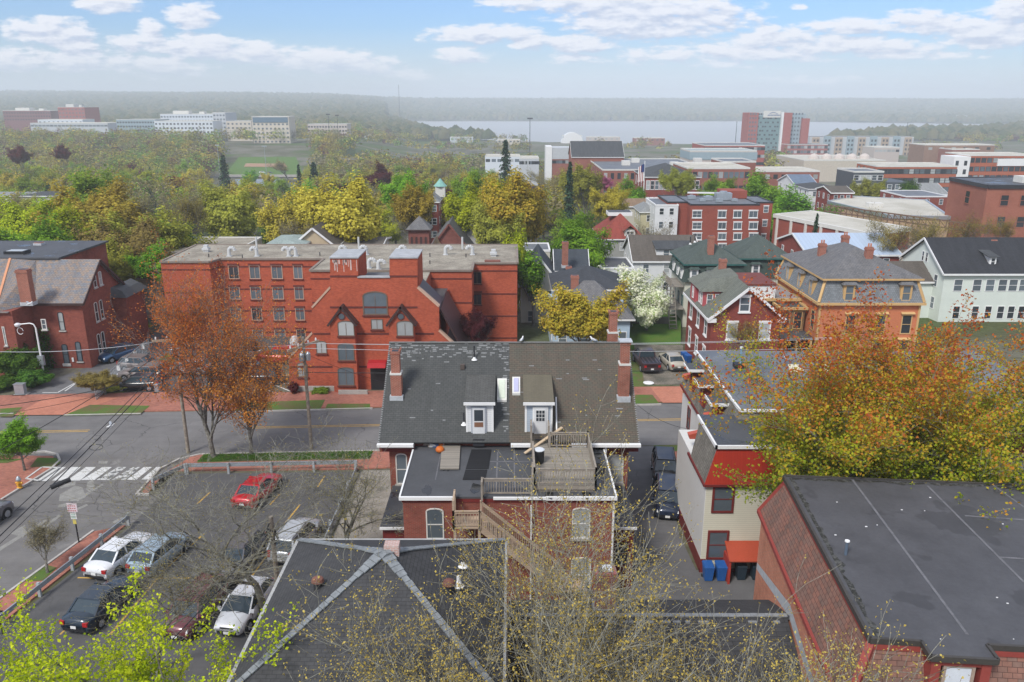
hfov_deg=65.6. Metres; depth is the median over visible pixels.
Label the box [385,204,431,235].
tree
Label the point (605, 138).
distant building
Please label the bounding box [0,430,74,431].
line
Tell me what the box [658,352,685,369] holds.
parked car
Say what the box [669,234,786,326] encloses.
green mansard house
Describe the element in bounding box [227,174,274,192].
tree
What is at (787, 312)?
window
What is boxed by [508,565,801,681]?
long shingled house
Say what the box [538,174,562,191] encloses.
tree
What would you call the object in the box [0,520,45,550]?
road patch
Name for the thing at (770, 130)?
high-rise building
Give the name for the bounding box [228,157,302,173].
field grass
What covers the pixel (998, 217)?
window
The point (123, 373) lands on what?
parked car
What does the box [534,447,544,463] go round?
barrel
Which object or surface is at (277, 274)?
window
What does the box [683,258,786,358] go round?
red gable house
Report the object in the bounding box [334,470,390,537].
side path
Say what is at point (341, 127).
pink beige block
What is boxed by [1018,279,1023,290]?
window
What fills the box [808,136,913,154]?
grey apartment row
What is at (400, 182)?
tree
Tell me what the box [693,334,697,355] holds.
window
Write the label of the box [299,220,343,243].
tan gabled house
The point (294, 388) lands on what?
shrub
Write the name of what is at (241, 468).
pavement
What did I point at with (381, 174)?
tree
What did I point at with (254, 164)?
infield
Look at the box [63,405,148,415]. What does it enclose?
verge
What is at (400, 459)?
window
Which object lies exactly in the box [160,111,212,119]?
white hospital
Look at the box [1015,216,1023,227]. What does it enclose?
window
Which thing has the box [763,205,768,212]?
window
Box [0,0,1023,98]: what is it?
sky
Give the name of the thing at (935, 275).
window
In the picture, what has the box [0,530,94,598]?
kerb
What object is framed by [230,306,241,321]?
window
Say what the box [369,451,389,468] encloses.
pavement
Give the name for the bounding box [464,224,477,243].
grey gabled house
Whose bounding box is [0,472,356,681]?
parking lot
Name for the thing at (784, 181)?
white gable church hall
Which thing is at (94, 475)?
crossing stripe
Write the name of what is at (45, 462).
verge
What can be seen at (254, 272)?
window
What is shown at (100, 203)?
tree
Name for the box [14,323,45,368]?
street lamp
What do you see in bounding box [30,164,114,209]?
tree
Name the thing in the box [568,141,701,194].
brick school
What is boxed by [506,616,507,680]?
yard
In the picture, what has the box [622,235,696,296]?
white gabled house
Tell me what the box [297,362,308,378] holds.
window
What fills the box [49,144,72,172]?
tree
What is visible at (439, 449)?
pumpkin
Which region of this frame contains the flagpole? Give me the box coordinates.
[638,163,644,189]
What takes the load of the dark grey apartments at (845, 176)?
on the ground at (302, 155)
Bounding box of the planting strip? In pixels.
[107,353,174,392]
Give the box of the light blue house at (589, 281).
[548,265,635,340]
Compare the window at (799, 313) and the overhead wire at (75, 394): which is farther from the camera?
the window at (799, 313)
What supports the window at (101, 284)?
in the victorian house at (67, 288)
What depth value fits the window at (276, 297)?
94.24 m
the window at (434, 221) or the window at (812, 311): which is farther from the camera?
the window at (434, 221)
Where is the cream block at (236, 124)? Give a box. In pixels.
[226,120,253,140]
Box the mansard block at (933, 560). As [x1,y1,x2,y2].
[753,474,1023,681]
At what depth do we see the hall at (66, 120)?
1012.02 m
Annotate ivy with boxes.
[33,327,56,369]
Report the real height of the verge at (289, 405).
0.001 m
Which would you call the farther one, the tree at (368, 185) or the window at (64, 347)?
the tree at (368, 185)
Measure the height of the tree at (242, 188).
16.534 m
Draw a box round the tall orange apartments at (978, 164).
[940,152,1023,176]
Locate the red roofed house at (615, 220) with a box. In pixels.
[592,210,640,256]
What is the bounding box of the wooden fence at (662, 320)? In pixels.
[632,317,668,323]
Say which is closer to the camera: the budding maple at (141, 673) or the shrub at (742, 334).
the budding maple at (141, 673)
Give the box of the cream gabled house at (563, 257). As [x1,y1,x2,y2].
[518,241,589,322]
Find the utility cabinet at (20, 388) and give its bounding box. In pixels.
[12,382,30,395]
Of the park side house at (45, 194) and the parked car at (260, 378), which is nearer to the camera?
the parked car at (260, 378)
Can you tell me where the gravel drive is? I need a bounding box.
[634,345,684,384]
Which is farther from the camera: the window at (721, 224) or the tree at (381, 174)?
the tree at (381, 174)
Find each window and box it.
[2,327,8,346]
[40,319,47,330]
[57,312,66,331]
[61,344,70,364]
[75,341,83,362]
[93,276,98,288]
[94,302,100,322]
[97,334,103,354]
[98,271,103,286]
[99,300,105,320]
[101,331,105,351]
[144,290,149,299]
[146,311,152,317]
[227,263,239,279]
[228,285,240,300]
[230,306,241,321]
[248,263,260,279]
[249,285,261,300]
[250,306,262,321]
[251,328,262,335]
[270,263,283,279]
[271,285,284,300]
[272,306,285,321]
[273,328,285,335]
[292,263,303,279]
[293,285,304,300]
[294,306,305,321]
[295,328,305,335]
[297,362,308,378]
[315,341,327,354]
[362,291,388,316]
[370,319,383,330]
[395,453,406,485]
[426,508,443,537]
[432,218,436,224]
[474,270,481,284]
[474,291,481,305]
[528,311,531,321]
[558,335,566,340]
[570,507,590,540]
[570,557,590,593]
[607,454,623,485]
[618,332,626,340]
[643,264,648,272]
[646,180,649,189]
[650,180,654,189]
[655,180,658,189]
[659,208,663,214]
[663,264,669,272]
[669,208,673,214]
[686,405,690,429]
[687,325,690,346]
[688,303,692,319]
[692,210,701,217]
[692,221,701,229]
[692,232,701,239]
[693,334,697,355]
[695,180,699,189]
[695,311,699,328]
[702,319,707,337]
[706,530,729,559]
[711,487,734,512]
[717,221,726,229]
[718,210,726,217]
[718,232,726,239]
[725,321,738,340]
[733,210,742,217]
[733,221,742,229]
[733,232,742,239]
[738,295,751,313]
[748,210,758,217]
[748,221,758,229]
[749,232,758,236]
[757,321,770,340]
[762,219,767,226]
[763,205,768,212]
[776,308,804,330]
[781,311,789,328]
[792,311,802,328]
[809,309,815,329]
[844,312,858,333]
[874,312,888,333]
[897,337,910,350]
[899,312,915,333]
[929,296,934,308]
[933,274,937,286]
[940,666,975,681]
[951,306,960,318]
[953,279,963,290]
[964,190,970,203]
[970,306,979,318]
[972,279,982,290]
[983,306,992,318]
[985,279,995,290]
[995,216,1005,227]
[996,306,1004,318]
[997,279,1007,290]
[999,195,1009,205]
[1006,306,1015,318]
[1007,279,1018,290]
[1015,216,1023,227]
[1016,306,1023,318]
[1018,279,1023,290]
[1019,195,1023,205]
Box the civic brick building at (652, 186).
[634,163,701,197]
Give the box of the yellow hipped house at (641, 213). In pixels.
[633,201,649,234]
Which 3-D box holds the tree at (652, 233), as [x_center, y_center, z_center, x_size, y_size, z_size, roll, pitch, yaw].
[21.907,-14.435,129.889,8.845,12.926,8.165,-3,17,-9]
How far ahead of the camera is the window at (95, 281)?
85.08 m
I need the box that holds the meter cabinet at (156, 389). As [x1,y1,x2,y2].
[153,383,162,392]
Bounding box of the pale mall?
[775,153,885,181]
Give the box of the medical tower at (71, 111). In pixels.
[58,104,100,121]
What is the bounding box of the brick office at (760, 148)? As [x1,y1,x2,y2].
[692,142,764,165]
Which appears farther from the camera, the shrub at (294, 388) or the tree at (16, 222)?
the tree at (16, 222)
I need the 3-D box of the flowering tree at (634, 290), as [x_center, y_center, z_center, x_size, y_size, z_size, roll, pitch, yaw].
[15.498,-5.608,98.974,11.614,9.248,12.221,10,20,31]
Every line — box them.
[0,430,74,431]
[109,581,155,634]
[165,534,203,569]
[258,418,680,426]
[275,420,664,427]
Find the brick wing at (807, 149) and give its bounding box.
[781,143,827,154]
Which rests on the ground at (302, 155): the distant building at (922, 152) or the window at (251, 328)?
the distant building at (922, 152)
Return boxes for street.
[0,403,681,457]
[0,455,189,594]
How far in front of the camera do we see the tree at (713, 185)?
197.02 m
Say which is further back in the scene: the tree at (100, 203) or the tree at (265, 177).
the tree at (265, 177)
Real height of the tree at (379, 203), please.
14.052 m
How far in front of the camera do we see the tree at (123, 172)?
363.44 m
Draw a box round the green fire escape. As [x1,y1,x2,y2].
[661,271,684,328]
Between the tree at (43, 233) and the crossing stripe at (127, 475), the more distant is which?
the tree at (43, 233)
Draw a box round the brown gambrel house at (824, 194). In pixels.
[814,186,854,211]
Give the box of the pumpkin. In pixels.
[436,446,443,452]
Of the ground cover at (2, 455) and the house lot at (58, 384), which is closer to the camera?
the ground cover at (2, 455)
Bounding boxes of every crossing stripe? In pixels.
[38,467,64,480]
[53,467,79,479]
[70,467,94,479]
[82,467,110,479]
[97,467,125,479]
[113,467,138,479]
[127,467,150,479]
[144,467,159,478]
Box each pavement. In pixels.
[0,391,234,413]
[0,455,56,499]
[0,525,124,620]
[143,451,374,492]
[231,386,679,408]
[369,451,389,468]
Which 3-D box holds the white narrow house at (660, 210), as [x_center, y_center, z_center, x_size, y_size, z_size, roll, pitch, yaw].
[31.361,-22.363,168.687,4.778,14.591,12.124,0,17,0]
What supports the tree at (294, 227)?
on the ground at (302, 155)
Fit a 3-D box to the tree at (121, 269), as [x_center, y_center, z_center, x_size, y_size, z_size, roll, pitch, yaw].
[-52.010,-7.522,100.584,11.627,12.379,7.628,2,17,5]
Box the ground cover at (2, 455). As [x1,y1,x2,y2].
[0,453,14,460]
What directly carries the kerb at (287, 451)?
on the ground at (302, 155)
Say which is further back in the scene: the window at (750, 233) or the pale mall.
the pale mall
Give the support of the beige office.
on the ground at (302, 155)
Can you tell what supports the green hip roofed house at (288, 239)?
on the ground at (302, 155)
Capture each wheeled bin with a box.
[684,353,691,362]
[701,560,714,580]
[714,560,727,580]
[733,563,747,579]
[748,563,756,579]
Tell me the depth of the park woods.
486.64 m
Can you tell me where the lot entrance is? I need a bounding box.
[96,494,160,530]
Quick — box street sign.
[66,502,79,542]
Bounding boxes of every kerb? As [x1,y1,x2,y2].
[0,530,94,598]
[1,450,60,498]
[64,413,140,415]
[135,453,199,495]
[200,450,378,454]
[235,407,372,412]
[636,403,660,405]
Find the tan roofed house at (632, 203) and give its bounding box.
[622,198,645,225]
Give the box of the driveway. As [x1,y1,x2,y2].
[626,446,754,599]
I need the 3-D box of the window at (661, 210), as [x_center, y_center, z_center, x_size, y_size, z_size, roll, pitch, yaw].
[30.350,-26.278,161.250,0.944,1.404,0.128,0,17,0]
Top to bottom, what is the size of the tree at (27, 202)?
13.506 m
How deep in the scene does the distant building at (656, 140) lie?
1165.53 m
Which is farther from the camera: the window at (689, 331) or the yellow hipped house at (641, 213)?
the yellow hipped house at (641, 213)
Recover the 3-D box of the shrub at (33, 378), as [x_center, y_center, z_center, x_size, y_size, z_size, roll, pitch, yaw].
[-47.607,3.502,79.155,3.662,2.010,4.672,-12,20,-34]
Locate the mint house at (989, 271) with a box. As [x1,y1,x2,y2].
[888,237,1023,321]
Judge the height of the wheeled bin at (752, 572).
1.057 m
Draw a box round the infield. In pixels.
[244,163,286,166]
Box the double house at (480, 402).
[377,308,640,603]
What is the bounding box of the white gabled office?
[544,145,568,185]
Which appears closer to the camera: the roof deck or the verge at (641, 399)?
the roof deck
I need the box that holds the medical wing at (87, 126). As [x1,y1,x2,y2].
[30,122,116,137]
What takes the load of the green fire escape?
attached to the green mansard house at (704, 255)
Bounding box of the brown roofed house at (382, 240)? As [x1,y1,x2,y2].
[343,237,391,243]
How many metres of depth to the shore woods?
722.25 m
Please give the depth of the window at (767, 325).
79.22 m
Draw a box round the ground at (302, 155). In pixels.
[0,119,1023,629]
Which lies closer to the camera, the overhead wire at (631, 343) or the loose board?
the loose board
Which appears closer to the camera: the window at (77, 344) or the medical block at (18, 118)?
the window at (77, 344)
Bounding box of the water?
[413,121,982,143]
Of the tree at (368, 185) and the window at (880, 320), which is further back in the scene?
the tree at (368, 185)
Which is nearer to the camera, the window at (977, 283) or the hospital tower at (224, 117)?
the window at (977, 283)
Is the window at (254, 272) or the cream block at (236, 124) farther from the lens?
the cream block at (236, 124)
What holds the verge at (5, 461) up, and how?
on the ground at (302, 155)
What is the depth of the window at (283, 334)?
95.56 m
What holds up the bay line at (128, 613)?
on the parking lot at (60, 597)
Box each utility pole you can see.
[152,337,194,453]
[265,515,279,581]
[287,337,318,449]
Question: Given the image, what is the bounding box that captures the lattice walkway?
[824,204,988,234]
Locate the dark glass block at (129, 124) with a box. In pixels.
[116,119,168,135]
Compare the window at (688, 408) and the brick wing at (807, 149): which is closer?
the window at (688, 408)
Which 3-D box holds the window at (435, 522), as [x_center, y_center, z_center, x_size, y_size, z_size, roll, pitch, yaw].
[-4.158,9.935,42.915,1.119,2.006,0.160,0,17,0]
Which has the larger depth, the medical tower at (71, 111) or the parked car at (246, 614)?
the medical tower at (71, 111)
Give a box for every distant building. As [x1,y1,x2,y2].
[450,136,472,142]
[485,154,519,177]
[497,139,519,144]
[519,156,539,184]
[561,132,582,142]
[586,136,619,140]
[632,137,664,144]
[862,146,899,161]
[907,143,994,162]
[937,148,979,162]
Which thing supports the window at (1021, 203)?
in the brick warehouse at (997, 197)
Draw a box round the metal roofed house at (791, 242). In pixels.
[776,233,901,260]
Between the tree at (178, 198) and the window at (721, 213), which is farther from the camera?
the tree at (178, 198)
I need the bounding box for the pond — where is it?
[235,179,282,184]
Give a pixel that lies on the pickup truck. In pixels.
(645, 361)
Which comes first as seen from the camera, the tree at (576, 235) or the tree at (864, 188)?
the tree at (576, 235)
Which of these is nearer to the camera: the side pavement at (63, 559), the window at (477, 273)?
the side pavement at (63, 559)
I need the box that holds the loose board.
[524,427,562,453]
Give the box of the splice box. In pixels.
[50,477,70,489]
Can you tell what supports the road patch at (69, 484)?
on the side street at (17, 558)
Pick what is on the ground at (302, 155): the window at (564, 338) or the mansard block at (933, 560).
the mansard block at (933, 560)
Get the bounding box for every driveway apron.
[15,397,118,414]
[651,387,682,402]
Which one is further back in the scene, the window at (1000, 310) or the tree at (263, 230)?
the tree at (263, 230)
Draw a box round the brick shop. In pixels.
[880,190,947,211]
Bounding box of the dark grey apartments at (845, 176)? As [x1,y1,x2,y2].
[835,168,907,195]
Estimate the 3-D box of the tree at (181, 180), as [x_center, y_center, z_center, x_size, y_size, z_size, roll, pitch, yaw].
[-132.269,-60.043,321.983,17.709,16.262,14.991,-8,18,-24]
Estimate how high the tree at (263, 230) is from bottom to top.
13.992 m
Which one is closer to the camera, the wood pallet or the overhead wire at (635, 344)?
the wood pallet
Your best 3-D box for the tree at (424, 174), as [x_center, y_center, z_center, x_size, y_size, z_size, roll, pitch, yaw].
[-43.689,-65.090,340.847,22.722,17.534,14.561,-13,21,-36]
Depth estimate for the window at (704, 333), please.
81.30 m
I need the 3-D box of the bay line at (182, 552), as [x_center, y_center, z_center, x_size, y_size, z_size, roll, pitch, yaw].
[-20.533,13.186,49.959,0.120,0.001,4.256,3,17,10]
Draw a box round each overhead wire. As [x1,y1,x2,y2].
[0,342,152,351]
[0,356,174,535]
[0,359,167,524]
[0,370,170,543]
[0,372,164,405]
[1,346,170,449]
[4,373,173,413]
[146,522,270,664]
[306,337,831,344]
[307,348,809,351]
[307,369,685,372]
[357,338,842,344]
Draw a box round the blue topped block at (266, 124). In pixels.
[251,116,296,142]
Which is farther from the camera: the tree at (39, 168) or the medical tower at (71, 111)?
the medical tower at (71, 111)
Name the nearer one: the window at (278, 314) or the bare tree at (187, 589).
the bare tree at (187, 589)
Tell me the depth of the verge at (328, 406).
73.40 m
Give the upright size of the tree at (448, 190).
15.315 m
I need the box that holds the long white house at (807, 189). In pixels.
[792,182,828,209]
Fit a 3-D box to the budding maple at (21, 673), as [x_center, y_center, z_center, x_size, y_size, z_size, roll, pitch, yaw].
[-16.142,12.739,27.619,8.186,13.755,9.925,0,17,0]
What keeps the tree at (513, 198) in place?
on the ground at (302, 155)
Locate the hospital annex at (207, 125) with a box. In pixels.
[154,120,222,140]
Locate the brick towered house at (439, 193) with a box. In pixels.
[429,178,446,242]
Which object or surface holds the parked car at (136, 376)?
on the apartment lot at (280, 338)
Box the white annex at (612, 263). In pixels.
[597,257,633,274]
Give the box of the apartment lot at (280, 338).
[126,336,306,392]
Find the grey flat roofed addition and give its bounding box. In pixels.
[523,243,549,257]
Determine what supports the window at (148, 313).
in the tan sided building at (235, 240)
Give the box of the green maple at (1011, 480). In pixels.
[921,412,1023,483]
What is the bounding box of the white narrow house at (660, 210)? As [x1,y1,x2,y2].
[646,198,678,234]
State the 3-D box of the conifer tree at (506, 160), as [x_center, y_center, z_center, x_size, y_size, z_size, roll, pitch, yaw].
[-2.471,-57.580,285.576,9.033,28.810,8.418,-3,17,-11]
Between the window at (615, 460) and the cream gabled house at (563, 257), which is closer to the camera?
the window at (615, 460)
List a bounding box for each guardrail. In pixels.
[0,514,130,626]
[151,460,357,489]
[325,465,357,537]
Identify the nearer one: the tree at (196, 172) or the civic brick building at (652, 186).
the civic brick building at (652, 186)
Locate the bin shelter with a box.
[723,541,758,583]
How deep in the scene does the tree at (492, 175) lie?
314.67 m
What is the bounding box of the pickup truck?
[632,347,661,371]
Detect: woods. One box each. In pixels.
[0,89,1023,139]
[0,117,1023,174]
[0,124,604,229]
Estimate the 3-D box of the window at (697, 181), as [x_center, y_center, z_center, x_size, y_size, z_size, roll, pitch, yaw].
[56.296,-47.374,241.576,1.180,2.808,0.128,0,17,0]
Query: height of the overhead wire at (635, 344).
0.495 m
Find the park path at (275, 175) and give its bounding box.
[221,174,302,176]
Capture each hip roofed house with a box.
[226,538,506,681]
[266,234,310,243]
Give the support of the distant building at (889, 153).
on the ground at (302, 155)
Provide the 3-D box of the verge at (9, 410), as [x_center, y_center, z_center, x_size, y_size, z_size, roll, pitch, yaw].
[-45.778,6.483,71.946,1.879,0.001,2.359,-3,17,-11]
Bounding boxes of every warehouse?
[827,196,950,244]
[945,175,1023,236]
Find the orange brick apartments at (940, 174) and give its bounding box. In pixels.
[857,162,957,191]
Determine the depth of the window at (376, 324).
76.16 m
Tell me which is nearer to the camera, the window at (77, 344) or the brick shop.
the window at (77, 344)
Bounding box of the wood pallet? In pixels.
[440,444,459,468]
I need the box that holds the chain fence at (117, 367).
[94,339,149,399]
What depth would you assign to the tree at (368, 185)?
342.24 m
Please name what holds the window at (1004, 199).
in the brick warehouse at (997, 197)
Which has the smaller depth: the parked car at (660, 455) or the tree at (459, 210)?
the parked car at (660, 455)
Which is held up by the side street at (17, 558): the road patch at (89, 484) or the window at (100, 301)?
the road patch at (89, 484)
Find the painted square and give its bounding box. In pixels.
[25,466,58,480]
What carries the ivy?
attached to the victorian house at (67, 288)
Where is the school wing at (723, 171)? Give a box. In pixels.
[673,162,749,195]
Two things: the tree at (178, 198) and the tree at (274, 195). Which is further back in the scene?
the tree at (274, 195)
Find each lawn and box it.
[629,314,680,348]
[630,350,644,386]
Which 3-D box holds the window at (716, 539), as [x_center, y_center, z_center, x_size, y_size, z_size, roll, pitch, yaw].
[12.194,12.095,47.152,1.254,1.917,0.084,0,17,0]
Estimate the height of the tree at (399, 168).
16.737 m
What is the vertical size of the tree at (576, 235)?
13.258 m
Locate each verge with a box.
[0,407,21,416]
[0,459,20,462]
[27,565,56,580]
[30,458,59,466]
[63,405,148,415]
[197,451,371,461]
[239,400,324,410]
[325,404,369,409]
[635,395,657,403]
[656,445,677,450]
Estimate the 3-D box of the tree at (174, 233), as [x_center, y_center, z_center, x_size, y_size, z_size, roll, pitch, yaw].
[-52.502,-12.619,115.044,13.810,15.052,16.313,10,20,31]
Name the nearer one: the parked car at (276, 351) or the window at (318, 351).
the window at (318, 351)
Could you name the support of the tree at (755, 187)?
on the ground at (302, 155)
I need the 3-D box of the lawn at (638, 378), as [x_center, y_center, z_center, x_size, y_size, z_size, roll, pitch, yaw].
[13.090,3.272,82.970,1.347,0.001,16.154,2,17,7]
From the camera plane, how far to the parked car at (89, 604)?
42.64 m
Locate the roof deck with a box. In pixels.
[530,419,596,490]
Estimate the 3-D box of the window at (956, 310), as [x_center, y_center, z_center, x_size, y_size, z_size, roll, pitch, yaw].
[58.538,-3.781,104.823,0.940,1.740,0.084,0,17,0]
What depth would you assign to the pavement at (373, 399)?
75.68 m
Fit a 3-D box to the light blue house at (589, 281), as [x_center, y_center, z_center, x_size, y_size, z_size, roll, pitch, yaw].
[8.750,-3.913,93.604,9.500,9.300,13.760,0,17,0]
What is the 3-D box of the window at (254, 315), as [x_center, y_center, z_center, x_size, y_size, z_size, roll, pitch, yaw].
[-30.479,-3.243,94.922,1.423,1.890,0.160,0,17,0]
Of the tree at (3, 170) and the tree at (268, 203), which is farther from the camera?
the tree at (3, 170)
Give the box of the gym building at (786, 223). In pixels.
[771,210,910,249]
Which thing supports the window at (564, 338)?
in the light blue house at (589, 281)
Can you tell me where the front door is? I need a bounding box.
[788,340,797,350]
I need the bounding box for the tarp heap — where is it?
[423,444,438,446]
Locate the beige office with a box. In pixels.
[680,148,757,161]
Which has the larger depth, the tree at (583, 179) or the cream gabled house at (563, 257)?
the tree at (583, 179)
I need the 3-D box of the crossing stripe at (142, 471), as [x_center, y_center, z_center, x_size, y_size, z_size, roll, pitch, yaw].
[-28.294,10.051,60.374,0.705,0.001,2.296,2,17,6]
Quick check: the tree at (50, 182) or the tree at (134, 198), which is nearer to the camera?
the tree at (134, 198)
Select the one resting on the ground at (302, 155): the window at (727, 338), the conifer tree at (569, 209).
the conifer tree at (569, 209)
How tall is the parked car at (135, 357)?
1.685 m
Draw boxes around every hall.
[37,119,94,122]
[711,158,755,176]
[755,166,819,189]
[777,174,816,199]
[898,183,947,194]
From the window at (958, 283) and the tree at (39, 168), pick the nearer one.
the window at (958, 283)
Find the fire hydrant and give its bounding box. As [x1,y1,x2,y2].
[15,476,22,488]
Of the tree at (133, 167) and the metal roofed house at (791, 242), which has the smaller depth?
the metal roofed house at (791, 242)
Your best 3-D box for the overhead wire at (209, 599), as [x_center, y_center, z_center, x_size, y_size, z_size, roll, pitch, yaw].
[-12.549,10.296,33.886,0.038,2.037,13.811,0,17,2]
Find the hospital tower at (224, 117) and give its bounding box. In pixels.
[212,112,236,139]
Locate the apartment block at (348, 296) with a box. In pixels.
[159,237,518,393]
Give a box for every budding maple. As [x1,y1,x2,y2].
[0,551,195,681]
[94,567,301,681]
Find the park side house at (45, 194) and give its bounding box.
[18,191,65,202]
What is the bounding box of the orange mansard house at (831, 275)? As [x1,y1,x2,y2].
[764,232,926,350]
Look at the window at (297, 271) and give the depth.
93.49 m
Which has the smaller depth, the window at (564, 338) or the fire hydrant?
the fire hydrant
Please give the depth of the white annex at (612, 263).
118.35 m
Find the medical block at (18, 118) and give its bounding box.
[2,108,58,133]
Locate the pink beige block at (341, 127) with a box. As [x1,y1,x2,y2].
[308,123,350,138]
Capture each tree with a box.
[0,169,43,177]
[0,172,21,188]
[0,185,11,190]
[0,193,60,237]
[0,194,7,218]
[0,211,75,240]
[0,412,50,470]
[1,194,39,218]
[5,173,52,191]
[6,144,34,176]
[8,192,40,204]
[19,196,92,240]
[22,505,73,572]
[25,172,151,234]
[29,410,401,669]
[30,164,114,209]
[31,164,64,173]
[31,168,67,184]
[37,174,69,189]
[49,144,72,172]
[54,232,140,281]
[66,212,174,277]
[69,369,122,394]
[83,203,222,250]
[88,491,268,672]
[95,169,129,179]
[102,229,294,457]
[104,174,157,197]
[108,165,137,173]
[117,173,207,229]
[118,162,143,173]
[120,168,157,181]
[122,237,168,325]
[123,194,147,203]
[124,173,153,184]
[147,190,156,214]
[153,185,202,236]
[159,220,210,240]
[160,198,201,233]
[163,173,203,188]
[170,184,211,236]
[171,295,316,453]
[172,160,189,172]
[181,166,214,182]
[185,178,216,192]
[197,179,262,236]
[206,180,260,206]
[218,155,232,190]
[224,548,504,681]
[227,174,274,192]
[241,182,273,200]
[242,169,258,181]
[251,196,265,234]
[252,185,309,241]
[256,192,292,219]
[256,201,292,243]
[261,172,274,183]
[262,176,295,197]
[263,157,288,181]
[263,189,293,202]
[272,213,316,236]
[277,375,963,681]
[287,170,384,242]
[291,178,324,194]
[291,184,340,203]
[296,164,301,189]
[297,166,323,178]
[303,414,438,537]
[308,162,318,185]
[316,180,348,194]
[317,164,326,174]
[351,173,375,193]
[362,160,393,193]
[369,195,385,209]
[376,205,405,243]
[378,168,433,239]
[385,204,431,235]
[388,180,435,242]
[391,164,411,176]
[391,168,430,183]
[405,159,427,173]
[426,161,450,178]
[427,191,450,226]
[439,168,456,181]
[441,176,506,232]
[443,184,453,197]
[444,172,467,183]
[448,166,496,198]
[459,169,500,181]
[459,304,497,340]
[469,197,526,243]
[476,165,549,242]
[476,168,499,177]
[498,140,511,183]
[501,223,531,311]
[515,245,544,326]
[523,179,543,194]
[526,166,544,185]
[531,277,632,340]
[532,188,551,241]
[537,212,617,267]
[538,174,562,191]
[542,195,563,238]
[544,190,562,202]
[549,209,594,240]
[557,162,603,226]
[561,161,576,220]
[562,559,966,681]
[585,203,601,224]
[588,184,632,223]
[597,263,672,326]
[600,174,613,218]
[617,175,647,197]
[619,218,675,245]
[629,273,668,330]
[657,165,697,195]
[676,246,1023,529]
[694,174,737,195]
[742,168,792,227]
[770,183,843,241]
[812,213,818,232]
[849,176,887,196]
[863,201,931,260]
[897,177,920,189]
[899,210,977,250]
[946,209,999,236]
[984,213,1016,236]
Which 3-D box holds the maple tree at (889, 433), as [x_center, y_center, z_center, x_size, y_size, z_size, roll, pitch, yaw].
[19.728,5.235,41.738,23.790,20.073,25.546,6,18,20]
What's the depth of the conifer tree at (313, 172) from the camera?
323.23 m
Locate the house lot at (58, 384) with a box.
[27,327,210,394]
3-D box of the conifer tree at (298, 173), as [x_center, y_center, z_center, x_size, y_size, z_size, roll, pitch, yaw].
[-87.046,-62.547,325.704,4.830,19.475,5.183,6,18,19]
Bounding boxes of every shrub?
[0,341,44,373]
[0,372,19,390]
[13,367,54,387]
[102,386,126,391]
[287,381,298,393]
[310,386,328,394]
[728,318,765,350]
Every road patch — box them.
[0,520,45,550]
[11,525,25,536]
[32,515,59,535]
[59,486,85,500]
[60,481,75,487]
[75,484,102,500]
[86,480,94,490]
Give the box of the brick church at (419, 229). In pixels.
[406,216,473,243]
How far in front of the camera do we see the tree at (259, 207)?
202.96 m
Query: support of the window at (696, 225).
in the brick apartments at (725, 216)
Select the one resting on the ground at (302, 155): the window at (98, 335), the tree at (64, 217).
the tree at (64, 217)
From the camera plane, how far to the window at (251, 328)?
95.63 m
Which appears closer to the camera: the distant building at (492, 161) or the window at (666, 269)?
the window at (666, 269)
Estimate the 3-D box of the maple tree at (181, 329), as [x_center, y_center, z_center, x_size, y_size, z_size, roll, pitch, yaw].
[-23.605,0.802,60.213,12.828,17.691,13.984,-10,19,-29]
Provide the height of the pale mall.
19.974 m
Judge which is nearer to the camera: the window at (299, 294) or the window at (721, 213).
the window at (299, 294)
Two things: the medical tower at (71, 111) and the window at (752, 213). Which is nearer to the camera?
the window at (752, 213)
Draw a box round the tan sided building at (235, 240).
[135,237,261,317]
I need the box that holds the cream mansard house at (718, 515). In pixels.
[675,346,1023,571]
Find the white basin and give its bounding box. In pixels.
[643,381,653,384]
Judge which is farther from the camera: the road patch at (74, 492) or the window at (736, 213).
the window at (736, 213)
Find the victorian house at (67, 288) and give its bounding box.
[0,241,149,375]
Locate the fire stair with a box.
[452,489,586,597]
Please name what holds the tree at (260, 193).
on the ground at (302, 155)
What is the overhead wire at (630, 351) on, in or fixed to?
attached to the utility pole at (306, 357)
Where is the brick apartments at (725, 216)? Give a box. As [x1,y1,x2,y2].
[657,188,772,246]
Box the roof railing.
[481,462,533,500]
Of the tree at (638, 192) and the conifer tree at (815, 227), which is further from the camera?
the tree at (638, 192)
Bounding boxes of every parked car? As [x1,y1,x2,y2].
[0,499,13,519]
[59,575,140,632]
[81,531,154,578]
[98,342,140,363]
[116,353,162,369]
[117,362,168,378]
[118,372,163,391]
[125,532,190,575]
[163,572,227,639]
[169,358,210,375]
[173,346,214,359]
[211,528,266,584]
[214,576,274,634]
[230,473,282,508]
[238,364,282,385]
[258,345,295,364]
[266,517,321,563]
[650,446,675,485]
[652,473,679,518]
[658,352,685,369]
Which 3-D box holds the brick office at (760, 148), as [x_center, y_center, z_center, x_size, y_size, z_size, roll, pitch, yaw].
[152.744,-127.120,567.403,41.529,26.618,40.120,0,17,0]
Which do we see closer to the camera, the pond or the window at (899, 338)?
the window at (899, 338)
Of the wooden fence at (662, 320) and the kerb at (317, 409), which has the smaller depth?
the kerb at (317, 409)
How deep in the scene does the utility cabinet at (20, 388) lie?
76.32 m

